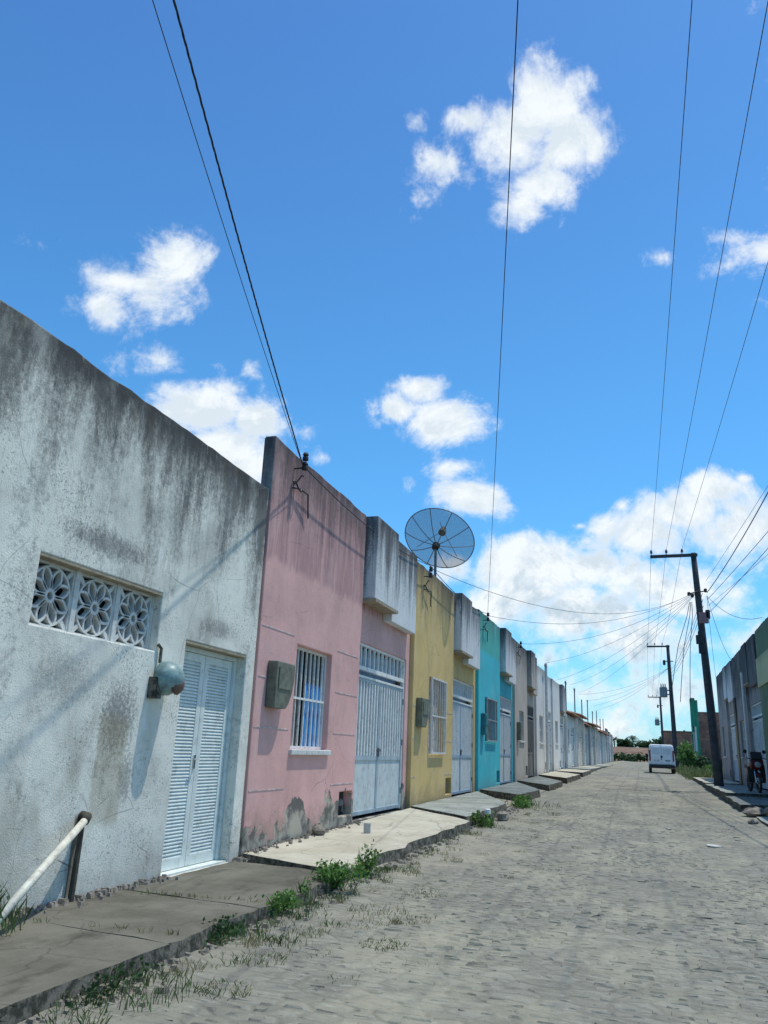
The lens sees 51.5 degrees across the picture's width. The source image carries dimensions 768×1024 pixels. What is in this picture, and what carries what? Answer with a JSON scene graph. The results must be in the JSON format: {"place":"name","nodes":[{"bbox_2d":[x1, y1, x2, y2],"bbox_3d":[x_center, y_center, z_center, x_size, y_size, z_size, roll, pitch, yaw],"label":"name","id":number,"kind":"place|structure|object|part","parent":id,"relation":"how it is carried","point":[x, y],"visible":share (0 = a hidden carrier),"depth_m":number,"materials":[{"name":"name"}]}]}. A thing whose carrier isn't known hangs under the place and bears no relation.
{"place":"outdoors","nodes":[
{"label":"outdoors","id":0,"kind":"place"},
{"bbox_2d":[0,918,170,1023],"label":"pavement","id":1,"kind":"structure","parent":0,"point":[43,965],"depth_m":4.69,"materials":[{"name":"grey concrete"}]},
{"bbox_2d":[0,882,34,934],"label":"weed plant","id":2,"kind":"object","parent":1,"relation":"on","point":[11,919],"visible":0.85,"depth_m":5.28,"materials":[{"name":"green plant"}]},
{"bbox_2d":[20,889,257,957],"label":"pavement","id":3,"kind":"structure","parent":0,"point":[163,913],"depth_m":5.90,"materials":[{"name":"grey concrete"}]},
{"bbox_2d":[0,811,91,923],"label":"drain pipe","id":4,"kind":"object","parent":3,"relation":"on","point":[84,818],"visible":0.87,"depth_m":6.10,"materials":[{"name":"beige plastic"}]},
{"bbox_2d":[123,861,346,920],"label":"pavement","id":5,"kind":"structure","parent":0,"point":[234,880],"depth_m":7.43,"materials":[{"name":"grey concrete"}]},
{"bbox_2d":[242,808,469,880],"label":"pavement","id":6,"kind":"structure","parent":0,"point":[399,834],"depth_m":10.56,"materials":[{"name":"grey concrete"}]},
{"bbox_2d":[312,823,324,835],"bbox_3d":[-0.898,4.391,11.007,0.189,0.180,0.191,-3,-17,17],"label":"stone","id":7,"kind":"object","parent":6,"relation":"on","point":[318,829],"visible":0.91,"depth_m":10.95,"materials":[{"name":"grey stone"}]},
{"bbox_2d":[363,822,370,833],"bbox_3d":[-0.240,4.524,11.405,0.100,0.150,0.070,2,-17,1],"label":"concrete block","id":8,"kind":"object","parent":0,"point":[367,827],"depth_m":11.38,"materials":[{"name":"grey concrete"}]},
{"bbox_2d":[0,0,767,746],"label":"sky","id":9,"kind":"structure","parent":0,"point":[362,147],"materials":[{"name":"blue"}]},
{"bbox_2d":[17,761,767,1023],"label":"road","id":10,"kind":"structure","parent":0,"point":[628,775],"depth_m":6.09,"materials":[{"name":"stone"}]},
{"bbox_2d":[51,955,195,1015],"bbox_3d":[-1.496,2.627,4.473,0.913,0.158,0.942,9,-18,-22],"label":"weed plant","id":11,"kind":"object","parent":10,"relation":"on","point":[110,985],"visible":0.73,"depth_m":4.37,"materials":[{"name":"green plant"}]},
{"bbox_2d":[197,913,270,952],"bbox_3d":[-1.111,3.028,5.784,0.612,0.177,0.726,10,-18,-23],"label":"weed plant","id":12,"kind":"object","parent":10,"relation":"on","point":[237,926],"visible":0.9,"depth_m":5.74,"materials":[{"name":"green plant"}]},
{"bbox_2d":[7,802,533,1023],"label":"rubble","id":13,"kind":"object","parent":10,"relation":"on","point":[100,893],"visible":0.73,"depth_m":6.64,"materials":[{"name":"stone"}]},
{"bbox_2d":[247,887,316,920],"bbox_3d":[-0.882,3.260,6.685,0.626,0.247,0.672,10,-18,-25],"label":"weed plant","id":14,"kind":"object","parent":10,"relation":"on","point":[286,899],"visible":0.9,"depth_m":6.62,"materials":[{"name":"green plant"}]},
{"bbox_2d":[33,806,610,1023],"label":"grass tufts","id":15,"kind":"object","parent":10,"relation":"on","point":[207,991],"visible":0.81,"depth_m":6.15,"materials":[{"name":"green plant"}]},
{"bbox_2d":[311,858,369,893],"bbox_3d":[-0.455,3.600,7.828,0.550,0.372,0.513,8,-17,-18],"label":"weed plant","id":16,"kind":"object","parent":10,"relation":"on","point":[337,874],"visible":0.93,"depth_m":7.75,"materials":[{"name":"green plant"}]},
{"bbox_2d":[352,839,387,880],"bbox_3d":[-0.182,3.807,8.662,0.479,0.465,0.500,6,-17,-13],"label":"weed plant","id":17,"kind":"object","parent":10,"relation":"on","point":[367,859],"visible":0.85,"depth_m":8.64,"materials":[{"name":"green plant"}]},
{"bbox_2d":[470,810,498,827],"bbox_3d":[1.808,5.530,14.348,0.548,0.368,0.998,-3,-17,17],"label":"weed plant","id":18,"kind":"object","parent":10,"relation":"on","point":[486,822],"visible":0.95,"depth_m":14.13,"materials":[{"name":"green plant"}]},
{"bbox_2d":[485,809,490,817],"bbox_3d":[1.918,5.647,14.737,0.120,0.300,0.120,-3,-17,17],"label":"marker post","id":19,"kind":"object","parent":10,"relation":"on","point":[487,811],"visible":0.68,"depth_m":14.72,"materials":[{"name":"black concrete"}]},
{"bbox_2d":[496,811,508,820],"bbox_3d":[2.295,5.890,15.422,0.255,0.224,0.345,-11,-21,37],"label":"stone","id":20,"kind":"object","parent":10,"relation":"on","point":[502,815],"visible":0.84,"depth_m":15.30,"materials":[{"name":"grey stone"}]},
{"bbox_2d":[645,744,675,773],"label":"van","id":21,"kind":"object","parent":10,"relation":"on","point":[661,756],"visible":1,"depth_m":51.70,"materials":[{"name":"white paint"}]},
{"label":"rear door","id":22,"kind":"part","parent":21,"relation":"part of","materials":[{"name":"white paint"}]},
{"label":"rear door","id":23,"kind":"part","parent":21,"relation":"part of","materials":[{"name":"white paint"}]},
{"bbox_2d":[706,844,722,846],"bbox_3d":[5.207,5.263,12.558,0.239,0.013,0.159,0,-11,18],"label":"paper scrap","id":24,"kind":"object","parent":10,"relation":"on","point":[711,845],"visible":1,"depth_m":12.55,"materials":[{"name":"white paper"}]},
{"bbox_2d":[748,818,758,823],"bbox_3d":[7.833,6.569,16.899,0.228,0.130,0.260,-3,-17,17],"label":"stone","id":25,"kind":"object","parent":10,"relation":"on","point":[752,821],"visible":0.98,"depth_m":16.82,"materials":[{"name":"grey stone"}]},
{"bbox_2d":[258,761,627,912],"bbox_3d":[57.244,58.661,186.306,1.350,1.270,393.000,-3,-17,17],"label":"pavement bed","id":26,"kind":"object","parent":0,"point":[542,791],"visible":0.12,"depth_m":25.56,"materials":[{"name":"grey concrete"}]},
{"bbox_2d":[411,791,506,826],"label":"pavement","id":27,"kind":"structure","parent":0,"point":[464,806],"depth_m":16.26,"materials":[{"name":"grey concrete"}]},
{"bbox_2d":[480,782,540,800],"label":"pavement","id":28,"kind":"structure","parent":0,"point":[510,791],"depth_m":22.13,"materials":[{"name":"grey concrete"}]},
{"bbox_2d":[517,776,562,790],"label":"pavement","id":29,"kind":"structure","parent":0,"point":[540,782],"depth_m":27.84,"materials":[{"name":"grey concrete"}]},
{"bbox_2d":[539,771,580,783],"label":"pavement","id":30,"kind":"structure","parent":0,"point":[564,777],"depth_m":33.84,"materials":[{"name":"beige concrete"}]},
{"bbox_2d":[544,663,548,772],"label":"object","id":31,"kind":"object","parent":30,"relation":"on","point":[546,722],"visible":1,"depth_m":37.55,"materials":[{"name":"concrete"}]},
{"bbox_2d":[555,769,590,776],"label":"pavement","id":32,"kind":"structure","parent":0,"point":[583,773],"depth_m":40.90,"materials":[{"name":"grey concrete"}]},
{"bbox_2d":[567,767,596,771],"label":"pavement","id":33,"kind":"structure","parent":0,"point":[586,768],"depth_m":48.09,"materials":[{"name":"grey concrete"}]},
{"bbox_2d":[581,766,600,769],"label":"pavement","id":34,"kind":"structure","parent":0,"point":[597,768],"depth_m":55.12,"materials":[{"name":"grey concrete"}]},
{"bbox_2d":[584,721,598,764],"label":"house","id":35,"kind":"structure","parent":0,"point":[592,744],"depth_m":68.82,"materials":[{"name":"paint"}]},
{"bbox_2d":[613,747,648,761],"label":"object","id":36,"kind":"structure","parent":0,"point":[630,750],"depth_m":166.33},
{"bbox_2d":[616,738,633,746],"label":"tree","id":37,"kind":"object","parent":36,"relation":"on","point":[622,743],"visible":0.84,"depth_m":177.73,"materials":[{"name":"green plant"}]},
{"bbox_2d":[627,735,638,746],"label":"palm tree","id":38,"kind":"object","parent":36,"relation":"on","point":[632,738],"visible":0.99,"depth_m":173.15,"materials":[{"name":"green plant"}]},
{"bbox_2d":[634,741,657,747],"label":"tree","id":39,"kind":"object","parent":36,"relation":"on","point":[644,744],"visible":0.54,"depth_m":172.94,"materials":[{"name":"green plant"}]},
{"bbox_2d":[649,736,661,744],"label":"tree","id":40,"kind":"object","parent":36,"relation":"on","point":[658,741],"visible":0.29,"depth_m":177.99,"materials":[{"name":"green plant"}]},
{"bbox_2d":[669,764,723,779],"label":"grass verge","id":41,"kind":"object","parent":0,"point":[686,771],"depth_m":41.79,"materials":[{"name":"green plant"}]},
{"bbox_2d":[692,777,741,787],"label":"pavement","id":42,"kind":"structure","parent":0,"point":[702,781],"depth_m":34.91,"materials":[{"name":"grey concrete"}]},
{"bbox_2d":[705,784,767,800],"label":"pavement","id":43,"kind":"structure","parent":0,"point":[730,790],"depth_m":25.37,"materials":[{"name":"grey concrete"}]},
{"bbox_2d":[742,749,765,792],"bbox_3d":[11.526,8.079,24.872,0.699,1.257,1.757,-1,-17,12],"label":"motorcycle","id":44,"kind":"object","parent":43,"relation":"on","point":[754,764],"visible":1,"depth_m":24.44,"materials":[{"name":"black metal"}]},
{"bbox_2d":[725,796,767,811],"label":"pavement","id":45,"kind":"structure","parent":0,"point":[741,803],"depth_m":21.20,"materials":[{"name":"grey concrete"}]},
{"bbox_2d":[756,817,767,825],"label":"pavement","id":46,"kind":"structure","parent":0,"point":[763,820],"depth_m":17.33,"materials":[{"name":"grey concrete"}]},
{"bbox_3d":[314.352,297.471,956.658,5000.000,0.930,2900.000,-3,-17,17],"label":"ground","id":47,"kind":"structure","parent":0,"visible":0},
{"bbox_2d":[0,300,268,910],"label":"house","id":48,"kind":"structure","parent":47,"relation":"on","point":[132,531],"depth_m":7.18,"materials":[{"name":"paint"}]},
{"bbox_2d":[160,646,236,875],"bbox_3d":[-2.021,2.643,8.639,0.202,2.304,1.364,-3,-17,17],"label":"door","id":49,"kind":"structure","parent":48,"relation":"in","point":[192,840],"depth_m":8.73,"materials":[{"name":"paint"}]},
{"bbox_2d":[296,871,314,905],"bbox_3d":[-0.718,3.400,7.148,0.227,0.330,0.182,15,-21,-37],"label":"weed plant","id":50,"kind":"object","parent":47,"relation":"on","point":[306,889],"visible":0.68,"depth_m":7.14,"materials":[{"name":"green plant"}]},
{"bbox_2d":[238,436,416,856],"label":"house","id":51,"kind":"structure","parent":47,"relation":"on","point":[327,740],"depth_m":11.94,"materials":[{"name":"paint"}]},
{"bbox_2d":[152,0,302,465],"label":"overhead wire","id":52,"kind":"object","parent":51,"relation":"attached to","point":[217,207],"visible":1,"depth_m":6.97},
{"bbox_2d":[172,0,302,463],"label":"overhead wire","id":53,"kind":"object","parent":51,"relation":"attached to","point":[192,70],"visible":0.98,"depth_m":6.89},
{"bbox_2d":[288,646,330,754],"bbox_3d":[-1.070,2.714,11.409,0.205,1.459,1.441,-3,-17,17],"label":"window","id":54,"kind":"structure","parent":51,"relation":"in","point":[310,674],"depth_m":11.52,"materials":[{"name":"metal"}]},
{"bbox_2d":[307,470,486,613],"bbox_3d":[1.029,1.290,17.778,0.014,0.409,14.251,-3,-17,17],"label":"overhead wire","id":55,"kind":"object","parent":51,"relation":"attached to","point":[374,531],"visible":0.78,"depth_m":13.40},
{"bbox_2d":[405,561,479,808],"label":"house","id":56,"kind":"structure","parent":47,"relation":"on","point":[444,660],"depth_m":18.70,"materials":[{"name":"paint"}]},
{"bbox_2d":[428,677,446,753],"bbox_3d":[1.157,4.654,18.165,0.233,1.644,1.400,-3,-17,17],"label":"window","id":57,"kind":"structure","parent":56,"relation":"in","point":[433,685],"depth_m":18.20,"materials":[{"name":"metal"}]},
{"bbox_2d":[405,508,474,575],"bbox_3d":[1.371,1.825,20.103,1.848,3.629,1.393,-3,-17,17],"label":"satellite dish","id":58,"kind":"object","parent":56,"relation":"attached to","point":[436,545],"visible":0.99,"depth_m":20.17,"materials":[{"name":"metal"}]},
{"bbox_2d":[433,569,699,613],"bbox_3d":[6.750,2.216,24.638,0.011,2.733,17.730,-11,-21,38],"label":"overhead wire","id":59,"kind":"object","parent":56,"relation":"attached to","point":[552,608],"visible":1,"depth_m":21.57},
{"bbox_2d":[475,609,515,791],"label":"house","id":60,"kind":"structure","parent":47,"relation":"on","point":[495,677],"depth_m":25.27,"materials":[{"name":"paint"}]},
{"bbox_2d":[485,697,497,741],"bbox_3d":[3.240,6.410,24.540,0.233,1.264,1.746,-3,-17,17],"label":"window","id":61,"kind":"structure","parent":60,"relation":"in","point":[487,702],"depth_m":24.63,"materials":[{"name":"paint"}]},
{"bbox_2d":[487,0,517,615],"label":"overhead wire","id":62,"kind":"object","parent":60,"relation":"attached to","point":[505,247],"visible":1,"depth_m":7.95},
{"bbox_2d":[491,591,695,623],"bbox_3d":[7.817,3.116,27.904,11.482,2.518,0.011,14,-20,-34],"label":"overhead wire","id":63,"kind":"object","parent":60,"relation":"attached to","point":[583,623],"visible":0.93,"depth_m":27.19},
{"bbox_2d":[512,641,536,781],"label":"house","id":64,"kind":"structure","parent":47,"relation":"on","point":[524,690],"depth_m":31.55,"materials":[{"name":"paint"}]},
{"bbox_2d":[519,711,524,742],"bbox_3d":[5.253,8.285,30.719,0.205,1.169,1.313,-3,-17,17],"label":"window","id":65,"kind":"structure","parent":64,"relation":"in","point":[520,714],"depth_m":31.05,"materials":[{"name":"metal"}]},
{"bbox_2d":[544,591,696,643],"bbox_3d":[8.852,4.063,31.056,7.148,2.460,0.011,3,-17,-1],"label":"overhead wire","id":66,"kind":"object","parent":64,"relation":"attached to","point":[624,627],"visible":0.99,"depth_m":30.97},
{"bbox_2d":[500,793,559,809],"bbox_3d":[3.346,6.950,19.055,1.843,0.387,1.715,-3,-17,17],"label":"weed plant","id":67,"kind":"object","parent":47,"relation":"on","point":[522,801],"visible":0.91,"depth_m":18.83,"materials":[{"name":"green plant"}]},
{"bbox_2d":[534,666,551,775],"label":"house","id":68,"kind":"structure","parent":47,"relation":"on","point":[540,733],"depth_m":36.99,"materials":[{"name":"paint"}]},
{"bbox_2d":[539,716,543,744],"bbox_3d":[7.161,10.005,36.539,0.205,1.269,1.427,-3,-17,17],"label":"window","id":69,"kind":"structure","parent":68,"relation":"in","point":[539,716],"depth_m":36.94,"materials":[{"name":"metal"}]},
{"bbox_2d":[550,678,565,771],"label":"house","id":70,"kind":"structure","parent":47,"relation":"on","point":[558,703],"depth_m":43.65,"materials":[{"name":"white paint"}]},
{"bbox_2d":[564,710,580,768],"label":"house","id":71,"kind":"structure","parent":47,"relation":"on","point":[570,747],"depth_m":50.35,"materials":[{"name":"paint"}]},
{"bbox_2d":[567,710,587,766],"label":"house","id":72,"kind":"structure","parent":47,"relation":"on","point":[580,735],"depth_m":57.26,"materials":[{"name":"paint"}]},
{"bbox_2d":[584,723,591,765],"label":"house","id":73,"kind":"structure","parent":47,"relation":"on","point":[586,745],"depth_m":65.84,"materials":[{"name":"paint"}]},
{"bbox_2d":[594,724,600,763],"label":"house","id":74,"kind":"structure","parent":47,"relation":"on","point":[597,748],"depth_m":78.33,"materials":[{"name":"paint"}]},
{"bbox_2d":[598,730,605,763],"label":"house","id":75,"kind":"structure","parent":47,"relation":"on","point":[600,743],"depth_m":83.26,"materials":[{"name":"paint"}]},
{"bbox_2d":[598,729,606,762],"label":"house","id":76,"kind":"structure","parent":47,"relation":"on","point":[603,745],"depth_m":91.10,"materials":[{"name":"paint"}]},
{"bbox_2d":[604,734,609,762],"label":"house","id":77,"kind":"structure","parent":47,"relation":"on","point":[606,748],"depth_m":96.59,"materials":[{"name":"paint"}]},
{"bbox_2d":[605,728,608,757],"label":"house","id":78,"kind":"structure","parent":47,"relation":"on","point":[606,730],"depth_m":101.67,"materials":[{"name":"paint"}]},
{"bbox_2d":[608,732,611,762],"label":"house","id":79,"kind":"structure","parent":47,"relation":"on","point":[610,756],"depth_m":106.64,"materials":[{"name":"paint"}]},
{"bbox_2d":[611,735,613,761],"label":"house","id":80,"kind":"structure","parent":47,"relation":"on","point":[612,754],"depth_m":113.58,"materials":[{"name":"paint"}]},
{"bbox_2d":[613,752,647,761],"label":"scrub","id":81,"kind":"object","parent":47,"relation":"on","point":[622,756],"visible":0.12,"depth_m":151.69,"materials":[{"name":"green plant"}]},
{"bbox_2d":[648,695,663,744],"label":"utility pole","id":82,"kind":"object","parent":47,"relation":"on","point":[657,721],"visible":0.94,"depth_m":102.75,"materials":[{"name":"concrete"}]},
{"bbox_2d":[647,643,678,771],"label":"utility pole","id":83,"kind":"object","parent":47,"relation":"on","point":[663,691],"visible":0.9,"depth_m":60.78,"materials":[{"name":"concrete"}]},
{"bbox_2d":[663,731,692,763],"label":"house","id":84,"kind":"structure","parent":47,"relation":"on","point":[682,736],"depth_m":116.11,"materials":[{"name":"brick"}]},
{"bbox_2d":[650,549,723,785],"bbox_3d":[11.707,5.986,30.958,2.158,9.363,0.540,-3,-17,17],"label":"utility pole","id":85,"kind":"object","parent":47,"relation":"on","point":[703,618],"visible":0.95,"depth_m":30.75,"materials":[{"name":"concrete"}]},
{"bbox_2d":[547,597,688,662],"bbox_3d":[10.128,5.167,34.956,0.011,2.261,9.086,12,-19,-28],"label":"overhead wire","id":86,"kind":"object","parent":85,"relation":"attached to","point":[627,635],"visible":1,"depth_m":34.56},
{"bbox_2d":[558,590,698,679],"bbox_3d":[10.839,6.036,37.087,0.011,2.661,12.812,6,-17,-13],"label":"overhead wire","id":87,"kind":"object","parent":85,"relation":"attached to","point":[637,639],"visible":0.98,"depth_m":35.27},
{"bbox_2d":[570,594,694,684],"bbox_3d":[12.166,7.042,41.167,0.011,2.168,20.819,3,-16,-1],"label":"overhead wire","id":88,"kind":"object","parent":85,"relation":"attached to","point":[651,635],"visible":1,"depth_m":36.05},
{"bbox_2d":[582,598,691,691],"bbox_3d":[13.214,8.030,44.357,0.011,2.168,27.536,1,-17,4],"label":"overhead wire","id":89,"kind":"object","parent":85,"relation":"attached to","point":[648,643],"visible":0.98,"depth_m":39.06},
{"bbox_2d":[651,0,692,546],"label":"overhead wire","id":90,"kind":"object","parent":85,"relation":"attached to","point":[675,224],"visible":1,"depth_m":11.65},
{"bbox_2d":[666,1,767,548],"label":"overhead wire","id":91,"kind":"object","parent":85,"relation":"attached to","point":[727,225],"visible":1,"depth_m":11.72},
{"bbox_2d":[682,263,767,546],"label":"overhead wire","id":92,"kind":"object","parent":85,"relation":"attached to","point":[731,385],"visible":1,"depth_m":16.96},
{"bbox_2d":[707,492,767,592],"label":"overhead wire","id":93,"kind":"object","parent":85,"relation":"attached to","point":[740,540],"visible":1,"depth_m":24.38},
{"bbox_2d":[707,532,767,599],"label":"overhead wire","id":94,"kind":"object","parent":85,"relation":"attached to","point":[739,564],"visible":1,"depth_m":25.09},
{"bbox_2d":[707,486,767,578],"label":"overhead wire","id":95,"kind":"object","parent":85,"relation":"attached to","point":[740,528],"visible":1,"depth_m":24.54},
{"bbox_2d":[709,548,767,612],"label":"overhead wire","id":96,"kind":"object","parent":85,"relation":"attached to","point":[740,579],"visible":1,"depth_m":25.25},
{"bbox_2d":[676,740,698,768],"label":"bush","id":97,"kind":"object","parent":47,"relation":"on","point":[686,754],"visible":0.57,"depth_m":54.25,"materials":[{"name":"green plant"}]},
{"bbox_2d":[691,750,711,768],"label":"bush","id":98,"kind":"object","parent":47,"relation":"on","point":[701,761],"visible":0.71,"depth_m":49.97,"materials":[{"name":"green plant"}]},
{"bbox_2d":[689,698,722,766],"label":"house","id":99,"kind":"structure","parent":47,"relation":"on","point":[700,732],"depth_m":58.66,"materials":[{"name":"brick"}]},
{"bbox_2d":[699,764,712,771],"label":"bush","id":100,"kind":"object","parent":47,"relation":"on","point":[709,766],"visible":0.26,"depth_m":46.06,"materials":[{"name":"green plant"}]},
{"bbox_2d":[716,661,739,782],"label":"house","id":101,"kind":"structure","parent":47,"relation":"on","point":[724,685],"depth_m":36.99,"materials":[{"name":"paint"}]},
{"bbox_2d":[723,727,726,757],"bbox_3d":[16.649,11.221,38.821,0.205,1.459,1.615,-3,-17,17],"label":"window","id":102,"kind":"structure","parent":101,"relation":"in","point":[724,727],"depth_m":39.30,"materials":[{"name":"metal"}]},
{"bbox_2d":[731,634,767,791],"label":"house","id":103,"kind":"structure","parent":47,"relation":"on","point":[749,730],"depth_m":29.64,"materials":[{"name":"paint"}]},
{"bbox_2d":[741,721,746,758],"bbox_3d":[14.215,8.976,31.407,0.205,1.459,1.614,-3,-17,17],"label":"window","id":104,"kind":"structure","parent":103,"relation":"in","point":[744,739],"depth_m":31.86,"materials":[{"name":"metal"}]},
{"bbox_2d":[742,806,767,816],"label":"stone","id":105,"kind":"object","parent":47,"relation":"on","point":[753,811],"visible":0.72,"depth_m":18.29,"materials":[{"name":"grey stone"}]},
{"bbox_2d":[754,617,767,772],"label":"house","id":106,"kind":"structure","parent":47,"relation":"on","point":[761,636],"depth_m":25.35,"materials":[{"name":"paint"}]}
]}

